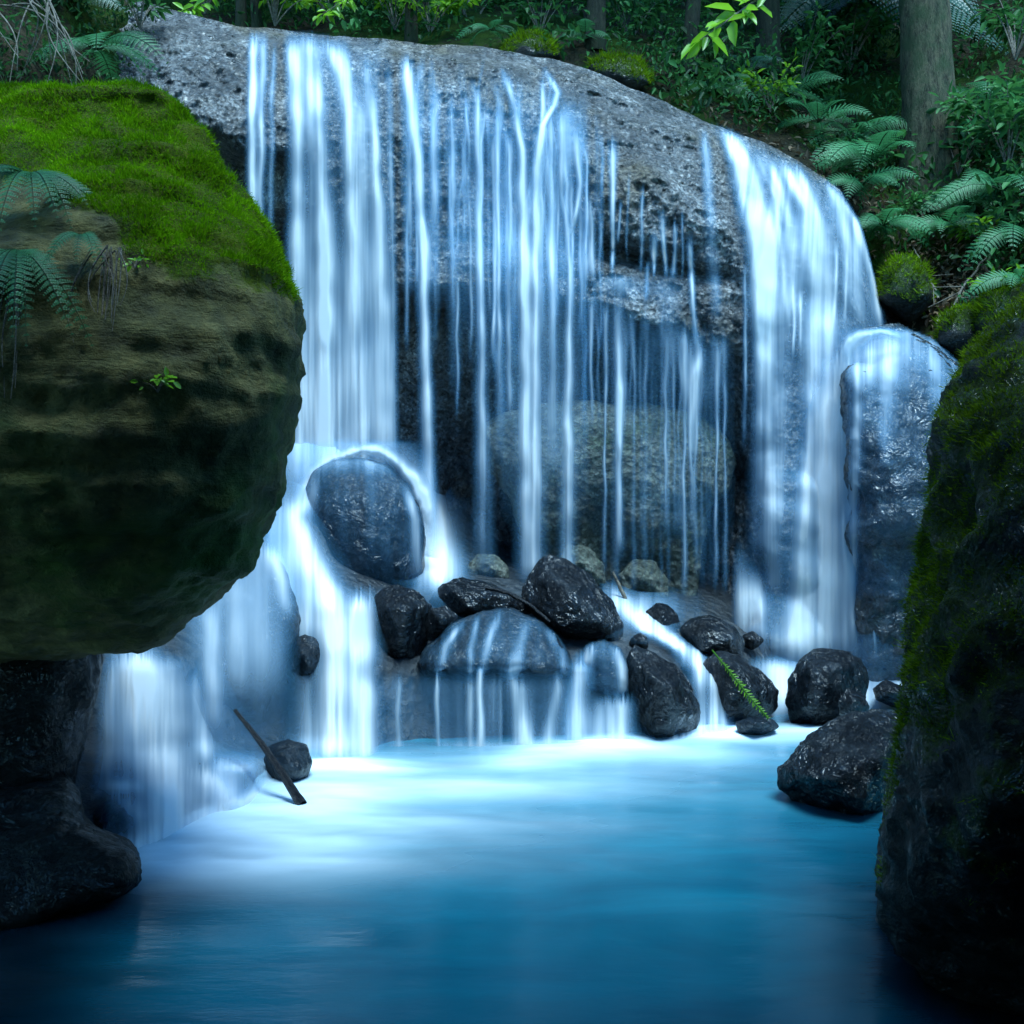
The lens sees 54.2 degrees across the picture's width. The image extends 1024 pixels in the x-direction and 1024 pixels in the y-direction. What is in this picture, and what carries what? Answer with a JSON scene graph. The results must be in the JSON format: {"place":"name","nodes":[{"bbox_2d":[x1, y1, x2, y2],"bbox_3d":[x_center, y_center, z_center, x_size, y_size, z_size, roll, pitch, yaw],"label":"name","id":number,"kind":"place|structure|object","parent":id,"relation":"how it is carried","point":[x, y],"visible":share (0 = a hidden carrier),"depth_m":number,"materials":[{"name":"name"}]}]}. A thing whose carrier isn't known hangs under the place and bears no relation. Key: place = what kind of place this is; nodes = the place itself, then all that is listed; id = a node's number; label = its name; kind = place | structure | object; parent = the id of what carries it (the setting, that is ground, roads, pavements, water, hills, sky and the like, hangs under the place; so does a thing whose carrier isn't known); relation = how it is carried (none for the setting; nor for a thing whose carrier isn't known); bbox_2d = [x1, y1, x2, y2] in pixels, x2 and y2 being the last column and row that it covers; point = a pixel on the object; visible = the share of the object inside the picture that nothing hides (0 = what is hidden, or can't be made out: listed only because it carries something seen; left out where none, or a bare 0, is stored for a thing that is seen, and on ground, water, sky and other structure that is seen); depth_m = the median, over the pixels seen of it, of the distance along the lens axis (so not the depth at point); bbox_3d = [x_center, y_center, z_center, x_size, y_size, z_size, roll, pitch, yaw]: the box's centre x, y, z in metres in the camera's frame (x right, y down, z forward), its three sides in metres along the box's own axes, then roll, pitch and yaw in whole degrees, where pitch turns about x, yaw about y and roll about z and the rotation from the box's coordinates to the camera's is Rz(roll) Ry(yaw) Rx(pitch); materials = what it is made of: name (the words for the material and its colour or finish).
{"place":"outdoors","nodes":[
{"label":"outdoors","id":0,"kind":"place"},
{"bbox_2d":[0,0,128,85],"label":"bank","id":1,"kind":"structure","parent":0,"point":[64,12],"depth_m":8.45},
{"bbox_2d":[0,0,89,84],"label":"root tangle","id":2,"kind":"object","parent":1,"relation":"hanging from","point":[46,10],"visible":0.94,"depth_m":7.28,"materials":[{"name":"brown wood"}]},
{"bbox_2d":[35,30,163,82],"bbox_3d":[-3.385,-3.716,8.181,1.236,0.468,0.940,0,0,0],"label":"fern","id":3,"kind":"object","parent":1,"relation":"on","point":[76,41],"visible":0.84,"depth_m":8.12,"materials":[{"name":"green plant"}]},
{"bbox_2d":[76,438,895,837],"bbox_3d":[0.359,0.832,8.169,7.583,3.393,5.006,0,0,-22],"label":"stream bed","id":4,"kind":"object","parent":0,"point":[294,714],"visible":0.12,"depth_m":7.15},
{"bbox_2d":[105,653,247,847],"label":"waterfall","id":5,"kind":"structure","parent":4,"relation":"on","point":[149,688],"depth_m":5.49,"materials":[{"name":"liquid"}]},
{"bbox_2d":[207,549,285,717],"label":"waterfall","id":6,"kind":"structure","parent":4,"relation":"on","point":[273,561],"depth_m":6.19,"materials":[{"name":"liquid"}]},
{"bbox_2d":[195,549,303,724],"bbox_3d":[-1.938,1.007,7.075,0.929,1.497,1.273,0,0,-36],"label":"boulder","id":7,"kind":"object","parent":4,"relation":"on","point":[252,667],"visible":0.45,"depth_m":6.59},
{"bbox_2d":[264,739,311,781],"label":"boulder","id":8,"kind":"object","parent":4,"relation":"on","point":[294,758],"visible":0.62,"depth_m":5.85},
{"bbox_2d":[287,634,323,683],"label":"boulder","id":9,"kind":"object","parent":4,"relation":"on","point":[305,661],"visible":0.92,"depth_m":6.74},
{"bbox_2d":[303,457,425,586],"bbox_3d":[-1.253,0.186,8.298,1.071,1.292,1.118,0,0,0],"label":"boulder","id":10,"kind":"object","parent":4,"relation":"on","point":[361,518],"visible":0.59,"depth_m":7.85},
{"bbox_2d":[298,445,432,526],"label":"waterfall","id":11,"kind":"structure","parent":10,"relation":"on","point":[416,483],"depth_m":8.20,"materials":[{"name":"liquid"}]},
{"bbox_2d":[283,443,454,757],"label":"waterfall","id":12,"kind":"structure","parent":4,"relation":"on","point":[344,633],"depth_m":6.85,"materials":[{"name":"liquid"}]},
{"bbox_2d":[371,585,431,658],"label":"boulder","id":13,"kind":"object","parent":4,"relation":"on","point":[400,613],"visible":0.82,"depth_m":7.20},
{"bbox_2d":[396,670,558,746],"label":"waterfall","id":14,"kind":"structure","parent":4,"relation":"on","point":[523,733],"depth_m":6.80,"materials":[{"name":"liquid"}]},
{"bbox_2d":[429,577,530,617],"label":"boulder","id":15,"kind":"object","parent":4,"relation":"on","point":[463,597],"visible":0.59,"depth_m":7.71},
{"bbox_2d":[467,554,508,577],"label":"boulder","id":16,"kind":"object","parent":4,"relation":"on","point":[489,565],"visible":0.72,"depth_m":8.63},
{"bbox_2d":[417,607,574,683],"bbox_3d":[-0.123,0.994,7.319,1.168,0.586,0.983,0,0,0],"label":"boulder","id":17,"kind":"object","parent":4,"relation":"on","point":[531,646],"visible":0.91,"depth_m":7.00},
{"bbox_2d":[425,606,457,640],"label":"boulder","id":18,"kind":"object","parent":17,"relation":"on","point":[440,620],"visible":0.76,"depth_m":7.24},
{"bbox_2d":[521,555,623,640],"bbox_3d":[0.475,0.697,7.860,0.804,0.721,0.815,0,0,0],"label":"boulder","id":19,"kind":"object","parent":4,"relation":"on","point":[566,597],"visible":0.88,"depth_m":7.63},
{"bbox_2d":[561,544,605,585],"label":"boulder","id":20,"kind":"object","parent":4,"relation":"on","point":[586,559],"visible":0.56,"depth_m":8.78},
{"bbox_2d":[567,665,626,740],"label":"waterfall","id":21,"kind":"structure","parent":4,"relation":"on","point":[615,723],"depth_m":6.91,"materials":[{"name":"liquid"}]},
{"bbox_2d":[578,640,628,699],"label":"boulder","id":22,"kind":"object","parent":4,"relation":"on","point":[603,674],"visible":0.83,"depth_m":7.04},
{"bbox_2d":[583,646,626,691],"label":"waterfall","id":23,"kind":"structure","parent":22,"relation":"on","point":[622,675],"depth_m":7.02,"materials":[{"name":"liquid"}]},
{"bbox_2d":[478,400,736,595],"bbox_3d":[0.868,0.093,9.175,2.353,2.244,0.923,0,0,0],"label":"boulder","id":24,"kind":"object","parent":4,"relation":"on","point":[663,525],"visible":0.65,"depth_m":8.86,"materials":[{"name":"stone"}]},
{"bbox_2d":[618,559,668,597],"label":"boulder","id":25,"kind":"object","parent":4,"relation":"on","point":[642,577],"visible":0.8,"depth_m":8.83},
{"bbox_2d":[626,645,700,737],"bbox_3d":[1.083,1.318,7.185,0.543,0.738,0.679,0,0,0],"label":"boulder","id":26,"kind":"object","parent":4,"relation":"on","point":[665,702],"visible":0.92,"depth_m":6.99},
{"bbox_2d":[646,603,680,632],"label":"boulder","id":27,"kind":"object","parent":4,"relation":"on","point":[666,616],"visible":0.6,"depth_m":8.11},
{"bbox_2d":[612,592,724,738],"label":"waterfall","id":28,"kind":"structure","parent":4,"relation":"on","point":[639,618],"depth_m":7.72,"materials":[{"name":"liquid"}]},
{"bbox_2d":[680,615,744,657],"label":"boulder","id":29,"kind":"object","parent":4,"relation":"on","point":[705,635],"visible":0.73,"depth_m":7.79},
{"bbox_2d":[703,651,778,722],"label":"boulder","id":30,"kind":"object","parent":4,"relation":"on","point":[734,705],"visible":0.8,"depth_m":7.33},
{"bbox_2d":[785,648,868,724],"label":"boulder","id":31,"kind":"object","parent":4,"relation":"on","point":[820,681],"visible":0.73,"depth_m":7.34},
{"bbox_2d":[838,688,869,715],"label":"boulder","id":32,"kind":"object","parent":31,"relation":"on","point":[850,700],"visible":0.61,"depth_m":7.04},
{"bbox_2d":[873,680,901,708],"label":"boulder","id":33,"kind":"object","parent":4,"relation":"on","point":[883,691],"visible":0.57,"depth_m":7.83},
{"bbox_2d":[837,323,960,681],"bbox_3d":[3.610,0.041,8.841,1.436,3.418,2.253,0,0,23],"label":"boulder","id":34,"kind":"object","parent":4,"relation":"on","point":[895,417],"visible":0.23,"depth_m":8.10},
{"bbox_2d":[851,336,935,569],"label":"waterfall","id":35,"kind":"structure","parent":34,"relation":"on","point":[888,354],"depth_m":8.21,"materials":[{"name":"liquid"}]},
{"bbox_2d":[116,0,897,666],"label":"rock cliff","id":36,"kind":"structure","parent":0,"point":[674,168],"depth_m":9.02,"materials":[{"name":"stone"}]},
{"bbox_2d":[248,40,264,209],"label":"waterfall","id":37,"kind":"structure","parent":36,"relation":"attached to","point":[254,183],"depth_m":8.61,"materials":[{"name":"liquid"}]},
{"bbox_2d":[288,42,393,464],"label":"waterfall","id":38,"kind":"structure","parent":36,"relation":"on","point":[347,395],"depth_m":8.62,"materials":[{"name":"liquid"}]},
{"bbox_2d":[403,62,436,542],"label":"waterfall","id":39,"kind":"structure","parent":36,"relation":"attached to","point":[424,250],"depth_m":8.65,"materials":[{"name":"liquid"}]},
{"bbox_2d":[452,98,500,475],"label":"waterfall","id":40,"kind":"structure","parent":36,"relation":"on","point":[481,332],"depth_m":8.57,"materials":[{"name":"liquid"}]},
{"bbox_2d":[406,90,592,339],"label":"waterfall","id":41,"kind":"structure","parent":36,"relation":"on","point":[568,203],"depth_m":8.79,"materials":[{"name":"liquid"}]},
{"bbox_2d":[507,80,585,571],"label":"waterfall","id":42,"kind":"structure","parent":36,"relation":"on","point":[529,279],"depth_m":8.63,"materials":[{"name":"liquid"}]},
{"bbox_2d":[610,150,694,325],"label":"waterfall","id":43,"kind":"structure","parent":36,"relation":"attached to","point":[612,202],"depth_m":8.69,"materials":[{"name":"liquid"}]},
{"bbox_2d":[590,312,717,538],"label":"waterfall","id":44,"kind":"structure","parent":36,"relation":"attached to","point":[690,383],"depth_m":8.57,"materials":[{"name":"liquid"}]},
{"bbox_2d":[726,134,881,548],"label":"waterfall","id":45,"kind":"structure","parent":36,"relation":"on","point":[773,261],"depth_m":8.64,"materials":[{"name":"liquid"}]},
{"bbox_2d":[0,708,1023,1023],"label":"water","id":46,"kind":"structure","parent":0,"point":[710,876],"depth_m":4.05,"materials":[{"name":"liquid"}]},
{"bbox_2d":[0,654,104,788],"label":"rock wall","id":47,"kind":"structure","parent":46,"relation":"in","point":[46,708],"depth_m":4.54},
{"bbox_2d":[0,75,305,662],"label":"mossy boulder","id":48,"kind":"object","parent":47,"relation":"on","point":[134,519],"visible":0.97,"depth_m":3.60,"materials":[{"name":"stone"}]},
{"bbox_2d":[0,279,23,398],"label":"dead fronds","id":49,"kind":"object","parent":48,"relation":"attached to","point":[15,352],"visible":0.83,"depth_m":3.33,"materials":[{"name":"brown plant"}]},
{"bbox_2d":[0,164,90,230],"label":"fern","id":50,"kind":"object","parent":48,"relation":"on","point":[51,177],"visible":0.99,"depth_m":3.51,"materials":[{"name":"green plant"}]},
{"bbox_2d":[0,248,92,347],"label":"fern","id":51,"kind":"object","parent":48,"relation":"on","point":[23,256],"visible":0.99,"depth_m":3.32,"materials":[{"name":"green plant"}]},
{"bbox_2d":[41,231,104,269],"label":"fern","id":52,"kind":"object","parent":48,"relation":"on","point":[86,236],"visible":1,"depth_m":3.38,"materials":[{"name":"green plant"}]},
{"bbox_2d":[68,245,127,341],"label":"dead fronds","id":53,"kind":"object","parent":48,"relation":"attached to","point":[105,258],"visible":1,"depth_m":3.40,"materials":[{"name":"brown plant"}]},
{"bbox_2d":[0,776,141,929],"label":"boulder","id":54,"kind":"object","parent":46,"relation":"in","point":[60,852],"visible":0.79,"depth_m":4.01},
{"bbox_2d":[218,763,267,810],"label":"waterfall","id":55,"kind":"structure","parent":46,"relation":"on","point":[236,800],"depth_m":5.38,"materials":[{"name":"liquid"}]},
{"bbox_2d":[234,709,306,804],"bbox_3d":[-1.357,1.359,5.540,0.640,0.458,0.056,0,0,39],"label":"stick","id":56,"kind":"object","parent":46,"relation":"on","point":[297,797],"visible":1,"depth_m":5.48,"materials":[{"name":"black wood"}]},
{"bbox_2d":[736,716,778,734],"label":"boulder","id":57,"kind":"object","parent":46,"relation":"on","point":[755,725],"visible":0.98,"depth_m":7.03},
{"bbox_2d":[735,330,894,660],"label":"waterfall","id":58,"kind":"structure","parent":46,"relation":"on","point":[820,613],"depth_m":8.48,"materials":[{"name":"liquid"}]},
{"bbox_2d":[763,662,901,708],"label":"waterfall","id":59,"kind":"structure","parent":46,"relation":"on","point":[778,675],"depth_m":8.18,"materials":[{"name":"liquid"}]},
{"bbox_2d":[777,708,899,814],"bbox_3d":[1.887,1.439,5.609,0.699,0.697,0.998,0,0,27],"label":"boulder","id":60,"kind":"object","parent":46,"relation":"in","point":[837,763],"visible":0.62,"depth_m":5.31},
{"bbox_2d":[873,276,1023,1015],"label":"mossy boulder","id":61,"kind":"object","parent":46,"relation":"in","point":[949,886],"visible":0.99,"depth_m":3.09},
{"bbox_2d":[150,0,1023,336],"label":"hillside","id":62,"kind":"structure","parent":0,"point":[576,54],"depth_m":11.61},
{"bbox_2d":[172,0,219,17],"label":"branch","id":63,"kind":"object","parent":62,"relation":"on","point":[195,7],"visible":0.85,"depth_m":10.59,"materials":[{"name":"green plant"}]},
{"bbox_2d":[258,0,327,26],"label":"shrub","id":64,"kind":"object","parent":62,"relation":"on","point":[306,4],"visible":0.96,"depth_m":11.73,"materials":[{"name":"green plant"}]},
{"bbox_2d":[313,0,357,25],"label":"branch","id":65,"kind":"object","parent":62,"relation":"on","point":[349,4],"visible":1,"depth_m":10.69,"materials":[{"name":"green plant"}]},
{"bbox_2d":[368,0,404,30],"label":"shrub","id":66,"kind":"object","parent":62,"relation":"on","point":[389,9],"visible":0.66,"depth_m":12.15,"materials":[{"name":"green plant"}]},
{"bbox_2d":[404,0,418,42],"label":"tree","id":67,"kind":"object","parent":62,"relation":"on","point":[412,37],"visible":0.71,"depth_m":11.53,"materials":[{"name":"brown plant"}]},
{"bbox_2d":[397,0,481,32],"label":"shrub","id":68,"kind":"object","parent":62,"relation":"on","point":[448,5],"visible":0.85,"depth_m":11.40,"materials":[{"name":"green plant"}]},
{"bbox_2d":[455,19,514,45],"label":"fern","id":69,"kind":"object","parent":62,"relation":"on","point":[483,27],"visible":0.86,"depth_m":10.74,"materials":[{"name":"green plant"}]},
{"bbox_2d":[0,0,1023,304],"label":"undergrowth","id":70,"kind":"object","parent":62,"relation":"on","point":[840,68],"visible":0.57,"depth_m":10.77,"materials":[{"name":"green plant"}]},
{"bbox_2d":[120,0,172,29],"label":"shrub","id":71,"kind":"object","parent":70,"relation":"on","point":[145,6],"visible":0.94,"depth_m":9.11,"materials":[{"name":"green plant"}]},
{"bbox_2d":[959,60,1023,161],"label":"shrub","id":72,"kind":"object","parent":70,"relation":"on","point":[1001,115],"visible":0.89,"depth_m":9.83,"materials":[{"name":"green plant"}]},
{"bbox_2d":[499,25,561,59],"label":"mossy stone","id":73,"kind":"object","parent":62,"relation":"on","point":[531,42],"visible":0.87,"depth_m":10.23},
{"bbox_2d":[501,0,583,28],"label":"shrub","id":74,"kind":"object","parent":62,"relation":"on","point":[524,6],"visible":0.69,"depth_m":11.70,"materials":[{"name":"green plant"}]},
{"bbox_2d":[584,0,607,51],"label":"tree","id":75,"kind":"object","parent":62,"relation":"on","point":[594,8],"visible":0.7,"depth_m":10.84,"materials":[{"name":"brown plant"}]},
{"bbox_2d":[583,44,660,89],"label":"mossy stone","id":76,"kind":"object","parent":62,"relation":"on","point":[630,71],"visible":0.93,"depth_m":10.04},
{"bbox_2d":[575,0,675,34],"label":"shrub","id":77,"kind":"object","parent":62,"relation":"on","point":[657,2],"visible":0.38,"depth_m":11.76,"materials":[{"name":"green plant"}]},
{"bbox_2d":[679,0,700,77],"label":"tree","id":78,"kind":"object","parent":62,"relation":"on","point":[692,13],"visible":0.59,"depth_m":10.83,"materials":[{"name":"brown plant"}]},
{"bbox_2d":[754,0,781,76],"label":"tree","id":79,"kind":"object","parent":62,"relation":"on","point":[765,18],"visible":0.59,"depth_m":11.73,"materials":[{"name":"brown plant"}]},
{"bbox_2d":[737,49,803,111],"bbox_3d":[2.814,-4.657,10.907,0.745,0.598,0.566,0,0,7],"label":"shrub","id":80,"kind":"object","parent":62,"relation":"on","point":[774,85],"visible":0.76,"depth_m":10.84,"materials":[{"name":"green plant"}]},
{"bbox_2d":[731,71,843,113],"bbox_3d":[3.104,-4.652,11.181,1.199,0.535,1.202,0,0,-42],"label":"fern","id":81,"kind":"object","parent":62,"relation":"on","point":[798,89],"visible":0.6,"depth_m":11.10,"materials":[{"name":"green plant"}]},
{"bbox_2d":[783,0,855,88],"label":"shrub","id":82,"kind":"object","parent":62,"relation":"on","point":[819,45],"visible":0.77,"depth_m":11.41,"materials":[{"name":"green plant"}]},
{"bbox_2d":[777,97,872,135],"bbox_3d":[3.314,-4.251,10.798,0.977,0.358,0.988,0,0,0],"label":"fern","id":83,"kind":"object","parent":62,"relation":"on","point":[834,114],"visible":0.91,"depth_m":10.69,"materials":[{"name":"green plant"}]},
{"bbox_2d":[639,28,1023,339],"bbox_3d":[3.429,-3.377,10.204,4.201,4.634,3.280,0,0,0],"label":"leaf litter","id":84,"kind":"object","parent":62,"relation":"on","point":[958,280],"visible":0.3,"depth_m":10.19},
{"bbox_2d":[798,0,899,70],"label":"shrub","id":85,"kind":"object","parent":62,"relation":"on","point":[874,23],"visible":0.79,"depth_m":12.27,"materials":[{"name":"green plant"}]},
{"bbox_2d":[806,115,909,166],"bbox_3d":[3.879,-4.045,10.985,1.358,0.598,1.250,0,0,31],"label":"fern","id":86,"kind":"object","parent":62,"relation":"on","point":[868,126],"visible":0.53,"depth_m":10.82,"materials":[{"name":"green plant"}]},
{"bbox_2d":[809,130,915,175],"bbox_3d":[3.498,-3.514,10.296,0.955,0.642,1.412,0,0,0],"label":"fern","id":87,"kind":"object","parent":62,"relation":"on","point":[861,155],"visible":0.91,"depth_m":10.09,"materials":[{"name":"green plant"}]},
{"bbox_2d":[826,166,919,211],"bbox_3d":[3.502,-3.230,10.009,0.832,0.434,0.989,0,0,-32],"label":"fern","id":88,"kind":"object","parent":62,"relation":"on","point":[872,178],"visible":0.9,"depth_m":9.93,"materials":[{"name":"green plant"}]},
{"bbox_2d":[780,0,1008,55],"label":"fern","id":89,"kind":"object","parent":62,"relation":"on","point":[962,7],"visible":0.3,"depth_m":12.09,"materials":[{"name":"green plant"}]},
{"bbox_2d":[857,208,931,249],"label":"fern","id":90,"kind":"object","parent":62,"relation":"on","point":[868,219],"visible":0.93,"depth_m":9.71,"materials":[{"name":"green plant"}]},
{"bbox_2d":[870,183,939,214],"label":"shrub","id":91,"kind":"object","parent":62,"relation":"on","point":[915,198],"visible":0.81,"depth_m":10.05,"materials":[{"name":"green plant"}]},
{"bbox_2d":[875,248,941,322],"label":"mossy stone","id":92,"kind":"object","parent":62,"relation":"on","point":[905,290],"visible":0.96,"depth_m":9.33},
{"bbox_2d":[897,0,960,210],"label":"tree","id":93,"kind":"object","parent":62,"relation":"on","point":[926,61],"visible":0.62,"depth_m":10.55,"materials":[{"name":"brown plant"}]},
{"bbox_2d":[906,205,990,246],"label":"fern","id":94,"kind":"object","parent":62,"relation":"on","point":[939,223],"visible":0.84,"depth_m":9.73,"materials":[{"name":"green plant"}]},
{"bbox_2d":[930,288,977,358],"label":"mossy stone","id":95,"kind":"object","parent":62,"relation":"on","point":[956,327],"visible":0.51,"depth_m":8.72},
{"bbox_2d":[915,190,1005,218],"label":"fern","id":96,"kind":"object","parent":62,"relation":"on","point":[979,200],"visible":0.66,"depth_m":10.03,"materials":[{"name":"green plant"}]},
{"bbox_2d":[944,214,1004,244],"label":"shrub","id":97,"kind":"object","parent":62,"relation":"on","point":[960,229],"visible":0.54,"depth_m":9.75,"materials":[{"name":"green plant"}]},
{"bbox_2d":[939,106,1010,175],"bbox_3d":[4.761,-3.820,10.336,0.783,0.657,1.006,0,0,17],"label":"shrub","id":98,"kind":"object","parent":62,"relation":"on","point":[975,142],"visible":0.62,"depth_m":10.31,"materials":[{"name":"green plant"}]},
{"bbox_2d":[927,168,1023,213],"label":"fern","id":99,"kind":"object","parent":62,"relation":"on","point":[965,185],"visible":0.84,"depth_m":9.69,"materials":[{"name":"green plant"}]},
{"bbox_2d":[928,62,1023,149],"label":"shrub","id":100,"kind":"object","parent":62,"relation":"on","point":[956,108],"visible":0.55,"depth_m":10.18,"materials":[{"name":"green plant"}]},
{"bbox_2d":[962,221,1023,269],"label":"fern","id":101,"kind":"object","parent":62,"relation":"on","point":[999,234],"visible":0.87,"depth_m":9.12,"materials":[{"name":"green plant"}]},
{"bbox_2d":[969,272,1020,334],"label":"mossy stone","id":102,"kind":"object","parent":62,"relation":"on","point":[991,301],"visible":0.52,"depth_m":8.47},
{"bbox_2d":[960,269,1023,305],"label":"fern","id":103,"kind":"object","parent":102,"relation":"on","point":[991,281],"visible":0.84,"depth_m":8.50,"materials":[{"name":"green plant"}]},
{"bbox_2d":[968,0,1023,60],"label":"shrub","id":104,"kind":"object","parent":62,"relation":"on","point":[1004,29],"visible":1,"depth_m":10.94,"materials":[{"name":"green plant"}]},
{"bbox_2d":[681,0,771,58],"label":"branch","id":105,"kind":"object","parent":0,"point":[700,40],"visible":1,"depth_m":7.85,"materials":[{"name":"green plant"}]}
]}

